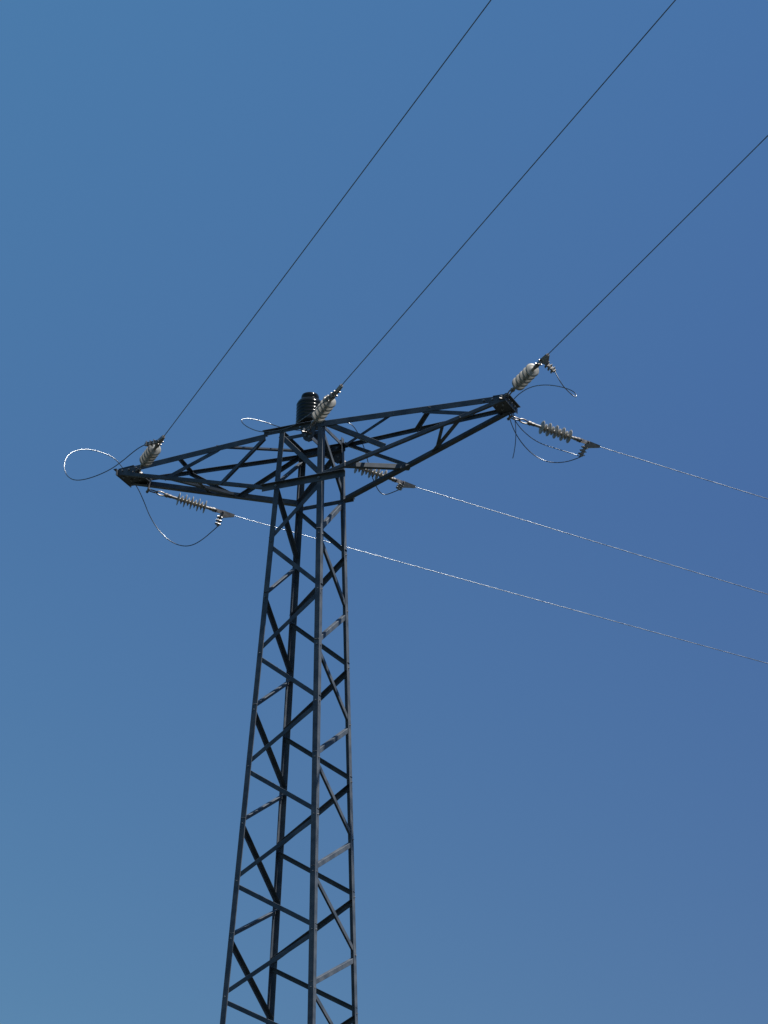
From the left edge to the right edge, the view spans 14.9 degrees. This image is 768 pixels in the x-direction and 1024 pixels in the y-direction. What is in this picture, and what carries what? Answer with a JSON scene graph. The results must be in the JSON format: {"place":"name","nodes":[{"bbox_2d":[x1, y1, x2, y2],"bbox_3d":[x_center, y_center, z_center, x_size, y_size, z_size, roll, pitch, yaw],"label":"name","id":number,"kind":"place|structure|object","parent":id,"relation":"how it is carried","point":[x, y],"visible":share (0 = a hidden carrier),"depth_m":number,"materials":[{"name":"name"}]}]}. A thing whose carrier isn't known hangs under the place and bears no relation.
{"place":"outdoors","nodes":[
{"label":"outdoors","id":0,"kind":"place"},
{"bbox_2d":[0,0,767,1023],"label":"sky","id":1,"kind":"structure","parent":0,"point":[560,814],"materials":[{"name":"blue"}]},
{"label":"ground","id":2,"kind":"structure","parent":0,"visible":0},
{"bbox_2d":[113,393,519,1023],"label":"lattice tower","id":3,"kind":"structure","parent":2,"relation":"on","point":[331,453],"depth_m":32.58,"materials":[{"name":"metal"}]},
{"bbox_2d":[135,435,164,472],"bbox_3d":[-2.717,-0.657,33.796,0.220,0.158,1.233,10,-22,-17],"label":"insulator string","id":4,"kind":"object","parent":3,"relation":"attached to","point":[150,454],"visible":1,"depth_m":33.65,"materials":[{"name":"ceramic"}]},
{"bbox_2d":[64,444,217,545],"bbox_3d":[-2.934,-0.315,34.357,1.471,1.154,1.557,-10,-28,23],"label":"jumper cable","id":5,"kind":"object","parent":4,"relation":"hanging from","point":[136,486],"visible":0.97,"depth_m":34.52,"materials":[{"name":"metal"}]},
{"bbox_2d":[163,0,490,436],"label":"conductor wire","id":6,"kind":"object","parent":4,"relation":"attached to","point":[336,206],"visible":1,"depth_m":27.65,"materials":[{"name":"metal"}]},
{"bbox_2d":[146,479,234,526],"bbox_3d":[-2.273,-0.097,34.545,1.077,0.330,0.158,17,-28,-10],"label":"insulator string","id":7,"kind":"object","parent":3,"relation":"attached to","point":[224,514],"visible":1,"depth_m":34.53,"materials":[{"name":"ceramic"}]},
{"bbox_2d":[235,516,767,663],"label":"conductor wire","id":8,"kind":"object","parent":7,"relation":"attached to","point":[516,594],"visible":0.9,"depth_m":35.68,"materials":[{"name":"metal"}]},
{"bbox_2d":[296,392,320,440],"bbox_3d":[-0.854,-1.087,33.727,0.310,0.578,0.310,-10,-28,23],"label":"post insulator","id":9,"kind":"object","parent":3,"relation":"on","point":[307,403],"visible":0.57,"depth_m":33.65,"materials":[{"name":"ceramic"}]},
{"bbox_2d":[302,384,342,433],"bbox_3d":[-0.685,-1.142,32.738,0.181,0.158,1.285,10,-26,-17],"label":"insulator string","id":10,"kind":"object","parent":3,"relation":"attached to","point":[321,412],"visible":1,"depth_m":32.63,"materials":[{"name":"ceramic"}]},
{"bbox_2d":[341,0,675,385],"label":"conductor wire","id":11,"kind":"object","parent":10,"relation":"attached to","point":[515,185],"visible":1,"depth_m":27.60,"materials":[{"name":"metal"}]},
{"bbox_2d":[325,456,415,490],"bbox_3d":[-0.167,-0.474,34.000,1.149,0.210,0.158,19,-29,-13],"label":"insulator string","id":12,"kind":"object","parent":3,"relation":"attached to","point":[401,485],"visible":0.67,"depth_m":34.02,"materials":[{"name":"plastic"}]},
{"bbox_2d":[241,401,397,494],"bbox_3d":[-0.897,-0.819,33.647,1.467,0.729,2.036,-10,-28,23],"label":"jumper cable","id":13,"kind":"object","parent":12,"relation":"hanging from","point":[300,430],"visible":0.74,"depth_m":33.85,"materials":[{"name":"metal"}]},
{"bbox_2d":[416,487,767,594],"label":"conductor wire","id":14,"kind":"object","parent":12,"relation":"attached to","point":[590,540],"visible":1,"depth_m":34.69,"materials":[{"name":"metal"}]},
{"bbox_2d":[499,353,555,399],"bbox_3d":[1.551,-1.415,31.976,0.205,0.249,1.323,10,-22,-17],"label":"insulator string","id":15,"kind":"object","parent":3,"relation":"attached to","point":[525,376],"visible":1,"depth_m":31.85,"materials":[{"name":"ceramic"}]},
{"bbox_2d":[547,135,767,354],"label":"conductor wire","id":16,"kind":"object","parent":15,"relation":"attached to","point":[666,236],"visible":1,"depth_m":28.32,"materials":[{"name":"metal"}]},
{"bbox_2d":[507,412,599,456],"bbox_3d":[1.902,-0.888,32.894,1.126,0.320,0.165,18,-30,-16],"label":"insulator string","id":17,"kind":"object","parent":3,"relation":"attached to","point":[556,431],"visible":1,"depth_m":32.89,"materials":[{"name":"ceramic"}]},
{"bbox_2d":[510,372,579,462],"bbox_3d":[1.734,-1.141,32.269,0.798,0.645,1.838,-1,-26,5],"label":"jumper cable","id":18,"kind":"object","parent":17,"relation":"hanging from","point":[546,385],"visible":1,"depth_m":32.65,"materials":[{"name":"metal"}]},
{"bbox_2d":[512,413,580,456],"bbox_3d":[1.802,-0.776,32.868,0.876,0.630,0.085,14,-29,-24],"label":"jumper cable","id":19,"kind":"object","parent":17,"relation":"hanging from","point":[533,439],"visible":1,"depth_m":32.82,"materials":[{"name":"metal"}]},
{"bbox_2d":[601,447,767,498],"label":"conductor wire","id":20,"kind":"object","parent":17,"relation":"attached to","point":[685,473],"visible":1,"depth_m":33.31,"materials":[{"name":"metal"}]}
]}

